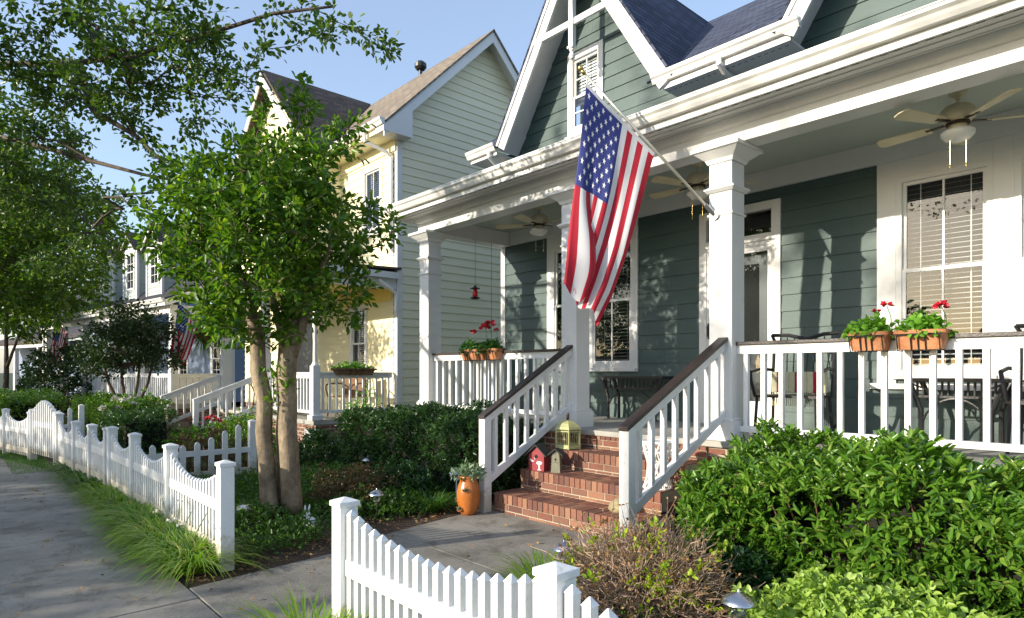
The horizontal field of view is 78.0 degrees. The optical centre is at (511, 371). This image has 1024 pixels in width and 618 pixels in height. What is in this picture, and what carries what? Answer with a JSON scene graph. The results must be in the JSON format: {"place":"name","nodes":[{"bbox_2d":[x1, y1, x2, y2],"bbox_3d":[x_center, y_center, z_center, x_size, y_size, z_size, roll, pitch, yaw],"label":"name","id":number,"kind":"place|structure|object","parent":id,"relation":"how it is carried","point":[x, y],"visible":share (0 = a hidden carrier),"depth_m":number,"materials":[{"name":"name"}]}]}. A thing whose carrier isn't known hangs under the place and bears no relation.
{"place":"outdoors","nodes":[
{"label":"outdoors","id":0,"kind":"place"},
{"bbox_2d":[0,373,43,468],"bbox_3d":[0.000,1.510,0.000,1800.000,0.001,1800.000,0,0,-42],"label":"ground","id":1,"kind":"structure","parent":0,"point":[10,381],"depth_m":81.06,"materials":[{"name":"soil"}]},
{"bbox_2d":[0,408,28,458],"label":"picket fence","id":2,"kind":"object","parent":1,"relation":"on","point":[14,435],"visible":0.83,"depth_m":11.14,"materials":[{"name":"white wood"}]},
{"bbox_2d":[0,449,56,473],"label":"verge grass","id":3,"kind":"structure","parent":1,"relation":"on","point":[26,461],"depth_m":10.22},
{"bbox_2d":[0,295,205,393],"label":"grey house","id":4,"kind":"structure","parent":1,"relation":"on","point":[22,351],"depth_m":34.56,"materials":[{"name":"blue"}]},
{"bbox_2d":[16,222,245,419],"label":"blue house","id":5,"kind":"structure","parent":1,"relation":"on","point":[138,280],"depth_m":21.57,"materials":[{"name":"grey"}]},
{"bbox_2d":[50,322,79,366],"bbox_3d":[-16.872,-1.146,23.849,1.221,1.979,0.133,0,0,5],"label":"flag","id":6,"kind":"object","parent":5,"relation":"attached to","point":[57,339],"visible":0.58,"depth_m":23.88,"materials":[{"name":"fabric"}]},
{"bbox_2d":[210,333,220,373],"bbox_3d":[-9.842,-0.397,21.086,0.860,1.745,0.125,0,0,40],"label":"window","id":7,"kind":"structure","parent":5,"relation":"in","point":[212,361],"depth_m":21.27,"materials":[{"name":"white paint"}]},
{"bbox_2d":[0,0,404,282],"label":"oak tree","id":8,"kind":"object","parent":1,"relation":"on","point":[100,43],"visible":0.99,"depth_m":6.47,"materials":[{"name":"green plant"}]},
{"bbox_2d":[160,29,547,448],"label":"cream house","id":9,"kind":"structure","parent":1,"relation":"on","point":[435,123],"depth_m":14.11,"materials":[{"name":"cream painted siding"},{"name":"shingle"},{"name":"white paint"}]},
{"bbox_2d":[169,301,217,364],"bbox_3d":[-7.889,-0.994,15.778,1.282,1.781,0.140,0,0,1],"label":"flag","id":10,"kind":"object","parent":9,"relation":"attached to","point":[187,347],"visible":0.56,"depth_m":15.79,"materials":[{"name":"fabric"}]},
{"bbox_2d":[185,324,220,364],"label":"hanging fern","id":11,"kind":"object","parent":9,"relation":"hanging from","point":[202,338],"visible":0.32,"depth_m":16.00,"materials":[{"name":"plant"}]},
{"bbox_2d":[297,323,312,371],"bbox_3d":[-5.394,-0.205,16.424,0.030,2.230,1.000,0,0,-42],"label":"door","id":12,"kind":"structure","parent":9,"relation":"in","point":[305,357],"depth_m":16.29,"materials":[{"name":"grey"}]},
{"bbox_2d":[325,378,368,416],"bbox_3d":[-3.411,0.446,13.259,0.749,0.972,0.706,0,0,28],"label":"wicker chair","id":13,"kind":"object","parent":9,"relation":"on","point":[353,387],"visible":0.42,"depth_m":13.34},
{"bbox_2d":[331,360,381,374],"bbox_3d":[-3.092,-0.085,12.601,1.147,0.313,0.362,0,0,-42],"label":"window box","id":14,"kind":"object","parent":9,"relation":"on","point":[352,369],"visible":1,"depth_m":12.47,"materials":[{"name":"wicker"}]},
{"bbox_2d":[349,304,367,378],"bbox_3d":[-3.460,-0.647,14.398,0.190,1.745,0.860,0,0,-42],"label":"window","id":15,"kind":"structure","parent":9,"relation":"in","point":[352,343],"depth_m":14.47,"materials":[{"name":"white paint"}]},
{"bbox_2d":[362,161,382,237],"bbox_3d":[-3.041,-3.748,13.934,0.190,1.545,0.910,0,0,-42],"label":"window","id":16,"kind":"structure","parent":9,"relation":"in","point":[371,170],"depth_m":13.94,"materials":[{"name":"white paint"}]},
{"bbox_2d":[383,0,1023,548],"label":"green house","id":17,"kind":"structure","parent":1,"relation":"on","point":[835,218],"depth_m":6.81,"materials":[{"name":"wood"}]},
{"bbox_2d":[458,329,482,360],"bbox_3d":[-0.558,-0.378,8.973,0.343,0.447,0.482,0,0,-42],"label":"window box","id":18,"kind":"object","parent":17,"relation":"on","point":[467,350],"visible":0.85,"depth_m":8.90,"materials":[{"name":"ceramic"}]},
{"bbox_2d":[470,285,479,298],"bbox_3d":[-0.604,-1.675,10.374,0.167,0.970,0.170,0,0,-42],"label":"hummingbird feeder","id":19,"kind":"object","parent":17,"relation":"hanging from","point":[475,292],"visible":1,"depth_m":10.34,"materials":[{"name":"glass"}]},
{"bbox_2d":[476,320,505,360],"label":"potted plant","id":20,"kind":"object","parent":17,"relation":"on","point":[492,349],"visible":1,"depth_m":8.60,"materials":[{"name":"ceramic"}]},
{"bbox_2d":[491,243,491,335],"bbox_3d":[-0.344,-1.090,10.609,0.022,2.140,0.022,0,0,-20],"label":"hanging ornament","id":21,"kind":"object","parent":17,"relation":"hanging from","point":[491,287],"visible":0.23,"depth_m":10.61,"materials":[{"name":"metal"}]},
{"bbox_2d":[496,206,561,251],"bbox_3d":[0.383,-2.069,9.230,1.235,0.660,1.196,0,0,-4],"label":"ceiling fan","id":22,"kind":"object","parent":17,"relation":"hanging from","point":[538,221],"visible":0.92,"depth_m":9.11,"materials":[{"name":"brown metal"}]},
{"bbox_2d":[551,245,561,370],"bbox_3d":[0.940,-1.008,9.950,0.190,2.005,0.860,0,0,-42],"label":"window","id":23,"kind":"structure","parent":17,"relation":"in","point":[555,250],"depth_m":10.16,"materials":[{"name":"white paint"}]},
{"bbox_2d":[555,412,580,449],"bbox_3d":[0.627,0.660,7.119,0.322,0.405,0.315,0,0,-42],"label":"cage","id":24,"kind":"object","parent":17,"relation":"on","point":[568,425],"visible":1,"depth_m":7.03,"materials":[{"name":"metal"}]},
{"bbox_2d":[565,39,603,138],"bbox_3d":[1.156,-4.287,9.707,0.195,1.325,0.770,0,0,-42],"label":"window","id":25,"kind":"structure","parent":17,"relation":"in","point":[597,48],"depth_m":9.80,"materials":[{"name":"white paint"}]},
{"bbox_2d":[589,230,635,370],"bbox_3d":[1.500,-1.008,9.330,0.190,2.005,0.910,0,0,-42],"label":"window","id":26,"kind":"structure","parent":17,"relation":"in","point":[594,365],"depth_m":9.26,"materials":[{"name":"white paint"}]},
{"bbox_2d":[600,376,674,421],"bbox_3d":[1.713,0.360,8.721,0.300,0.600,1.050,0,0,-42],"label":"iron table","id":27,"kind":"object","parent":17,"relation":"on","point":[616,387],"visible":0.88,"depth_m":8.69,"materials":[{"name":"metal"}]},
{"bbox_2d":[564,64,718,325],"bbox_3d":[1.242,-1.668,6.015,1.526,2.474,0.166,0,0,-5],"label":"flag","id":28,"kind":"object","parent":17,"relation":"attached to","point":[616,155],"visible":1,"depth_m":6.00,"materials":[{"name":"fabric"}]},
{"bbox_2d":[642,439,672,489],"bbox_3d":[1.341,0.852,5.823,0.290,0.438,0.298,0,0,-42],"label":"garden stool","id":29,"kind":"object","parent":17,"relation":"on","point":[657,443],"visible":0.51,"depth_m":5.77,"materials":[{"name":"white ceramic"}]},
{"bbox_2d":[649,161,756,219],"bbox_3d":[2.154,-2.069,7.298,1.235,0.660,1.196,0,0,31],"label":"ceiling fan","id":30,"kind":"object","parent":17,"relation":"hanging from","point":[697,181],"visible":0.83,"depth_m":7.18,"materials":[{"name":"brown metal"}]},
{"bbox_2d":[707,244,770,419],"bbox_3d":[2.792,-0.470,7.823,0.075,2.100,0.860,0,0,-42],"label":"storm door","id":31,"kind":"structure","parent":17,"relation":"in","point":[767,247],"depth_m":7.54,"materials":[{"name":"white paint"}]},
{"bbox_2d":[744,251,767,401],"bbox_3d":[2.873,-0.430,7.896,0.046,2.140,0.820,0,0,-42],"label":"entry door","id":32,"kind":"structure","parent":17,"relation":"in","point":[755,264],"depth_m":7.74,"materials":[{"name":"white wood"}]},
{"bbox_2d":[750,331,841,434],"bbox_3d":[2.876,0.121,6.458,0.726,1.082,0.877,0,0,42],"label":"rocking chair","id":33,"kind":"object","parent":17,"relation":"on","point":[810,382],"visible":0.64,"depth_m":6.50,"materials":[{"name":"metal"}]},
{"bbox_2d":[840,301,895,352],"bbox_3d":[2.905,-0.362,5.144,0.345,0.407,0.398,0,0,-42],"label":"window box","id":34,"kind":"object","parent":17,"relation":"on","point":[875,334],"visible":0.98,"depth_m":5.07,"materials":[{"name":"ceramic"}]},
{"bbox_2d":[892,300,958,351],"bbox_3d":[3.154,-0.348,4.852,0.311,0.378,0.421,0,0,-33],"label":"window box","id":35,"kind":"object","parent":17,"relation":"on","point":[921,332],"visible":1,"depth_m":4.78,"materials":[{"name":"ceramic"}]},
{"bbox_2d":[892,159,996,378],"bbox_3d":[4.276,-0.958,6.260,0.190,2.065,0.870,0,0,-42],"label":"window","id":36,"kind":"structure","parent":17,"relation":"in","point":[944,370],"depth_m":6.24,"materials":[{"name":"white paint"}]},
{"bbox_2d":[876,87,1023,168],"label":"ceiling fan","id":37,"kind":"object","parent":17,"relation":"hanging from","point":[957,118],"visible":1,"depth_m":5.25,"materials":[{"name":"brown metal"}]},
{"bbox_2d":[904,378,1011,442],"bbox_3d":[4.061,0.360,5.722,0.450,0.600,0.780,0,0,-42],"label":"iron table","id":38,"kind":"object","parent":17,"relation":"on","point":[998,396],"visible":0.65,"depth_m":5.62,"materials":[{"name":"metal"}]},
{"bbox_2d":[998,324,1023,453],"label":"armchair","id":39,"kind":"object","parent":17,"relation":"on","point":[1017,327],"visible":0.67,"depth_m":5.08,"materials":[{"name":"metal"}]},
{"bbox_2d":[1010,153,1023,379],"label":"window","id":40,"kind":"structure","parent":17,"relation":"in","point":[1019,158],"depth_m":5.78,"materials":[{"name":"white paint"}]},
{"bbox_2d":[0,458,219,617],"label":"sidewalk","id":41,"kind":"structure","parent":0,"point":[47,585],"depth_m":4.74,"materials":[{"name":"concrete"}]},
{"bbox_2d":[0,81,137,332],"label":"street tree","id":42,"kind":"object","parent":41,"relation":"on","point":[16,239],"visible":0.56,"depth_m":13.03,"materials":[{"name":"green plant"}]},
{"bbox_2d":[0,469,554,617],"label":"leaf litter","id":43,"kind":"object","parent":41,"relation":"on","point":[81,588],"visible":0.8,"depth_m":4.92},
{"bbox_2d":[205,465,355,507],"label":"lawn grass","id":44,"kind":"structure","parent":0,"point":[258,488],"depth_m":7.93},
{"bbox_2d":[0,0,754,372],"label":"sky","id":45,"kind":"structure","parent":0,"point":[432,31],"materials":[{"name":"blue"}]},
{"bbox_2d":[38,411,733,617],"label":"planting bed","id":46,"kind":"object","parent":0,"point":[379,527],"depth_m":5.49,"materials":[{"name":"soil"}]},
{"bbox_2d":[0,386,67,423],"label":"box hedge","id":47,"kind":"object","parent":46,"relation":"on","point":[19,404],"visible":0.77,"depth_m":17.34,"materials":[{"name":"green plant"}]},
{"bbox_2d":[0,194,78,390],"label":"street tree","id":48,"kind":"object","parent":46,"relation":"on","point":[15,325],"visible":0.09,"depth_m":23.11,"materials":[{"name":"green plant"}]},
{"bbox_2d":[29,400,62,464],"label":"garden gate","id":49,"kind":"structure","parent":46,"relation":"on","point":[41,428],"depth_m":10.22,"materials":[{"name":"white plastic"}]},
{"bbox_2d":[13,337,102,412],"bbox_3d":[-17.274,0.164,24.197,3.468,2.922,4.548,0,0,-42],"label":"shrub","id":50,"kind":"object","parent":46,"relation":"on","point":[32,371],"visible":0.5,"depth_m":23.35,"materials":[{"name":"green plant"}]},
{"bbox_2d":[45,468,86,485],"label":"liriope clump","id":51,"kind":"object","parent":46,"relation":"on","point":[69,474],"visible":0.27,"depth_m":8.43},
{"bbox_2d":[45,472,97,489],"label":"liriope clump","id":52,"kind":"object","parent":46,"relation":"on","point":[72,477],"visible":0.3,"depth_m":8.20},
{"bbox_2d":[58,404,84,436],"bbox_3d":[-9.024,1.065,12.332,1.155,0.830,0.110,0,0,-42],"label":"fence panel","id":53,"kind":"object","parent":46,"relation":"on","point":[80,413],"visible":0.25,"depth_m":12.63,"materials":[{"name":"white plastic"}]},
{"bbox_2d":[45,475,102,492],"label":"liriope clump","id":54,"kind":"object","parent":46,"relation":"on","point":[85,481],"visible":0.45,"depth_m":7.87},
{"bbox_2d":[54,412,108,484],"bbox_3d":[-6.018,1.054,8.822,2.970,0.852,0.143,0,0,44],"label":"picket fence","id":55,"kind":"object","parent":46,"relation":"on","point":[76,449],"visible":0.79,"depth_m":8.72,"materials":[{"name":"white wood"}]},
{"bbox_2d":[61,479,112,496],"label":"liriope clump","id":56,"kind":"object","parent":46,"relation":"on","point":[98,485],"visible":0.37,"depth_m":7.68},
{"bbox_2d":[66,482,120,505],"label":"liriope clump","id":57,"kind":"object","parent":46,"relation":"on","point":[94,489],"visible":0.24,"depth_m":7.29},
{"bbox_2d":[65,487,124,508],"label":"liriope clump","id":58,"kind":"object","parent":46,"relation":"on","point":[94,495],"visible":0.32,"depth_m":7.06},
{"bbox_2d":[74,490,130,511],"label":"liriope clump","id":59,"kind":"object","parent":46,"relation":"on","point":[117,494],"visible":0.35,"depth_m":6.84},
{"bbox_2d":[77,495,136,517],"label":"liriope clump","id":60,"kind":"object","parent":46,"relation":"on","point":[104,502],"visible":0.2,"depth_m":6.57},
{"bbox_2d":[82,497,140,524],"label":"liriope clump","id":61,"kind":"object","parent":46,"relation":"on","point":[123,503],"visible":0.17,"depth_m":6.45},
{"bbox_2d":[63,500,161,537],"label":"liriope clump","id":62,"kind":"object","parent":46,"relation":"on","point":[109,513],"visible":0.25,"depth_m":5.94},
{"bbox_2d":[84,501,145,528],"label":"liriope clump","id":63,"kind":"object","parent":46,"relation":"on","point":[131,504],"visible":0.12,"depth_m":6.29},
{"bbox_2d":[65,390,175,437],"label":"box hedge","id":64,"kind":"object","parent":46,"relation":"on","point":[92,402],"visible":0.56,"depth_m":14.51,"materials":[{"name":"green plant"}]},
{"bbox_2d":[78,504,170,548],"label":"liriope clump","id":65,"kind":"object","parent":46,"relation":"on","point":[135,511],"visible":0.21,"depth_m":5.69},
{"bbox_2d":[72,509,180,556],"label":"liriope clump","id":66,"kind":"object","parent":46,"relation":"on","point":[138,521],"visible":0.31,"depth_m":5.45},
{"bbox_2d":[97,386,158,437],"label":"rose bush","id":67,"kind":"object","parent":46,"relation":"on","point":[116,398],"visible":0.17,"depth_m":13.73,"materials":[{"name":"green plant"}]},
{"bbox_2d":[68,297,191,398],"bbox_3d":[-9.311,-0.180,15.400,2.429,3.340,2.500,0,0,-42],"label":"tree","id":68,"kind":"object","parent":46,"relation":"on","point":[106,357],"visible":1,"depth_m":15.10,"materials":[{"name":"green plant"}]},
{"bbox_2d":[97,405,179,451],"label":"box hedge","id":69,"kind":"object","parent":46,"relation":"on","point":[148,427],"visible":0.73,"depth_m":11.63,"materials":[{"name":"green plant"}]},
{"bbox_2d":[91,515,195,561],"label":"liriope clump","id":70,"kind":"object","parent":46,"relation":"on","point":[157,524],"visible":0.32,"depth_m":5.21,"materials":[{"name":"plant"}]},
{"bbox_2d":[91,496,239,573],"bbox_3d":[-2.765,1.271,5.088,1.220,0.476,1.256,0,0,-42],"label":"liriope clump","id":71,"kind":"object","parent":46,"relation":"on","point":[158,531],"visible":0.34,"depth_m":5.05,"materials":[{"name":"green plant"}]},
{"bbox_2d":[106,426,235,572],"bbox_3d":[-3.496,1.069,6.209,0.131,0.822,4.139,0,0,-43],"label":"picket fence","id":72,"kind":"object","parent":46,"relation":"on","point":[135,471],"visible":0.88,"depth_m":5.61,"materials":[{"name":"white wood"}]},
{"bbox_2d":[101,509,264,579],"bbox_3d":[-2.560,1.280,5.000,1.236,0.530,1.245,0,0,-42],"label":"liriope clump","id":73,"kind":"object","parent":46,"relation":"on","point":[148,545],"visible":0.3,"depth_m":4.80,"materials":[{"name":"green plant"}]},
{"bbox_2d":[160,424,216,451],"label":"round shrub","id":74,"kind":"object","parent":46,"relation":"on","point":[194,429],"visible":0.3,"depth_m":11.74,"materials":[{"name":"green plant"}]},
{"bbox_2d":[107,518,280,597],"bbox_3d":[-2.329,1.291,4.718,1.195,0.487,1.147,0,0,-42],"label":"liriope clump","id":75,"kind":"object","parent":46,"relation":"on","point":[197,565],"visible":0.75,"depth_m":4.59,"materials":[{"name":"green plant"}]},
{"bbox_2d":[147,419,256,477],"bbox_3d":[-4.189,1.070,8.319,1.625,0.820,0.110,0,0,-42],"label":"fence panel","id":76,"kind":"object","parent":46,"relation":"on","point":[224,451],"visible":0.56,"depth_m":8.55,"materials":[{"name":"white wood"}]},
{"bbox_2d":[162,422,257,472],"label":"barberry shrub","id":77,"kind":"object","parent":46,"relation":"on","point":[203,446],"visible":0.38,"depth_m":9.21,"materials":[{"name":"green plant"}]},
{"bbox_2d":[144,436,275,471],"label":"lawn","id":78,"kind":"structure","parent":46,"relation":"on","point":[193,459],"depth_m":10.45,"materials":[{"name":"green plant"}]},
{"bbox_2d":[195,413,225,442],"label":"rose bush","id":79,"kind":"object","parent":46,"relation":"on","point":[208,418],"visible":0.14,"depth_m":12.16,"materials":[{"name":"green plant"}]},
{"bbox_2d":[204,405,276,456],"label":"round shrub","id":80,"kind":"object","parent":46,"relation":"on","point":[244,418],"visible":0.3,"depth_m":11.22,"materials":[{"name":"green plant"}]},
{"bbox_2d":[234,504,252,529],"bbox_3d":[-2.519,1.365,5.947,0.175,0.230,0.180,0,0,-42],"label":"garden lantern","id":81,"kind":"object","parent":46,"relation":"on","point":[245,506],"visible":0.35,"depth_m":5.91,"materials":[{"name":"metal"}]},
{"bbox_2d":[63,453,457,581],"bbox_3d":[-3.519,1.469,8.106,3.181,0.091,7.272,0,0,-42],"label":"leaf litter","id":82,"kind":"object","parent":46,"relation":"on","point":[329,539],"visible":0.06,"depth_m":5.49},
{"bbox_2d":[115,70,406,519],"bbox_3d":[-2.426,-0.807,6.251,2.591,4.528,2.272,0,0,-42],"label":"crepe myrtle","id":83,"kind":"object","parent":46,"relation":"on","point":[285,178],"visible":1,"depth_m":6.00,"materials":[{"name":"green plant"}]},
{"bbox_2d":[210,580,368,617],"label":"liriope clump","id":84,"kind":"object","parent":46,"relation":"on","point":[294,606],"visible":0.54,"depth_m":3.34,"materials":[{"name":"plant"}]},
{"bbox_2d":[304,504,316,529],"bbox_3d":[-1.878,1.352,5.879,0.117,0.216,0.225,0,0,-42],"label":"rabbit figurine","id":85,"kind":"object","parent":46,"relation":"on","point":[311,518],"visible":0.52,"depth_m":5.87,"materials":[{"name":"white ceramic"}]},
{"bbox_2d":[246,592,376,617],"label":"liriope clump","id":86,"kind":"object","parent":46,"relation":"on","point":[316,615],"visible":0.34,"depth_m":3.21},
{"bbox_2d":[298,427,342,465],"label":"round shrub","id":87,"kind":"object","parent":46,"relation":"on","point":[318,436],"visible":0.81,"depth_m":10.22,"materials":[{"name":"green plant"}]},
{"bbox_2d":[186,459,457,561],"bbox_3d":[-2.407,1.310,7.239,2.711,0.352,4.078,0,0,-42],"label":"ground cover","id":88,"kind":"object","parent":46,"relation":"on","point":[289,520],"visible":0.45,"depth_m":6.26,"materials":[{"name":"plant"}]},
{"bbox_2d":[302,457,407,515],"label":"barberry shrub","id":89,"kind":"object","parent":46,"relation":"on","point":[324,491],"visible":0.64,"depth_m":6.85,"materials":[{"name":"brown plant"}]},
{"bbox_2d":[342,377,381,455],"bbox_3d":[-2.396,0.814,10.102,0.695,1.467,0.881,0,0,-42],"label":"nandina","id":90,"kind":"object","parent":46,"relation":"on","point":[357,400],"visible":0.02,"depth_m":10.09,"materials":[{"name":"green plant"}]},
{"bbox_2d":[368,488,384,514],"bbox_3d":[-1.359,1.323,6.348,0.172,0.313,0.172,0,0,-42],"label":"path light","id":91,"kind":"object","parent":46,"relation":"on","point":[376,492],"visible":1,"depth_m":6.32,"materials":[{"name":"metal"}]},
{"bbox_2d":[372,492,428,515],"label":"liriope clump","id":92,"kind":"object","parent":46,"relation":"on","point":[401,505],"visible":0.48,"depth_m":6.59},
{"bbox_2d":[372,459,439,507],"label":"green shrub","id":93,"kind":"object","parent":46,"relation":"on","point":[410,472],"visible":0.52,"depth_m":7.19,"materials":[{"name":"green plant"}]},
{"bbox_2d":[394,489,465,519],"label":"liriope clump","id":94,"kind":"object","parent":46,"relation":"on","point":[431,507],"visible":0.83,"depth_m":6.62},
{"bbox_2d":[332,398,543,504],"bbox_3d":[-1.151,0.985,8.516,1.340,1.300,3.536,0,0,-42],"label":"evergreen hedge","id":95,"kind":"object","parent":46,"relation":"on","point":[443,443],"visible":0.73,"depth_m":8.01,"materials":[{"name":"green plant"}]},
{"bbox_2d":[329,497,617,617],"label":"picket fence","id":96,"kind":"object","parent":46,"relation":"on","point":[381,576],"visible":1,"depth_m":2.76,"materials":[{"name":"white wood"}]},
{"bbox_2d":[478,547,597,579],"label":"liriope clump","id":97,"kind":"object","parent":46,"relation":"on","point":[526,565],"visible":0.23,"depth_m":4.44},
{"bbox_2d":[552,540,573,560],"bbox_3d":[0.363,1.323,4.400,0.172,0.313,0.172,0,0,-42],"label":"path light","id":98,"kind":"object","parent":46,"relation":"on","point":[558,548],"visible":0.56,"depth_m":4.36,"materials":[{"name":"silver metal"}]},
{"bbox_2d":[528,541,645,603],"bbox_3d":[0.586,1.357,4.382,1.050,0.262,1.102,0,0,23],"label":"liriope clump","id":99,"kind":"object","parent":46,"relation":"on","point":[574,561],"visible":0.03,"depth_m":4.41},
{"bbox_2d":[528,483,764,617],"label":"twiggy shrub","id":100,"kind":"object","parent":46,"relation":"on","point":[648,551],"visible":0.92,"depth_m":3.62,"materials":[{"name":"brown plant"}]},
{"bbox_2d":[568,557,849,617],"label":"ground cover","id":101,"kind":"object","parent":46,"relation":"on","point":[656,608],"visible":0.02,"depth_m":3.72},
{"bbox_2d":[653,529,790,616],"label":"blue green shrub","id":102,"kind":"object","parent":46,"relation":"on","point":[758,556],"visible":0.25,"depth_m":3.90,"materials":[{"name":"green plant"}]},
{"bbox_2d":[720,588,757,617],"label":"path light","id":103,"kind":"object","parent":46,"relation":"on","point":[738,599],"visible":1,"depth_m":3.02,"materials":[{"name":"metal"}]},
{"bbox_2d":[722,560,966,617],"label":"lime shrub","id":104,"kind":"object","parent":46,"relation":"on","point":[809,596],"visible":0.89,"depth_m":3.12,"materials":[{"name":"green plant"}]},
{"bbox_2d":[670,417,1023,617],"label":"evergreen hedge","id":105,"kind":"object","parent":46,"relation":"on","point":[955,525],"visible":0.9,"depth_m":3.65,"materials":[{"name":"green plant"}]},
{"bbox_2d":[930,606,1012,617],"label":"lime shrub","id":106,"kind":"object","parent":46,"relation":"on","point":[948,613],"visible":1,"depth_m":2.74,"materials":[{"name":"green plant"}]},
{"bbox_2d":[190,510,617,617],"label":"walkway","id":107,"kind":"structure","parent":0,"point":[447,542],"depth_m":4.98,"materials":[{"name":"concrete"}]},
{"bbox_2d":[450,459,486,515],"bbox_3d":[-0.448,1.173,6.538,0.414,0.598,0.372,0,0,-42],"label":"strawberry jar","id":108,"kind":"object","parent":107,"relation":"on","point":[467,497],"visible":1,"depth_m":6.45,"materials":[{"name":"orange ceramic"}]},
{"bbox_2d":[525,443,552,471],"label":"bird house","id":109,"kind":"structure","parent":0,"point":[539,458],"depth_m":6.81,"materials":[{"name":"red paint"}]},
{"bbox_2d":[548,448,564,472],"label":"bird house","id":110,"kind":"structure","parent":0,"point":[556,462],"depth_m":6.69,"materials":[{"name":"grey wood"}]},
{"bbox_2d":[608,498,618,513],"bbox_3d":[0.998,1.210,5.755,0.244,0.130,0.250,0,0,-42],"label":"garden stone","id":111,"kind":"object","parent":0,"point":[616,503],"visible":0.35,"depth_m":5.69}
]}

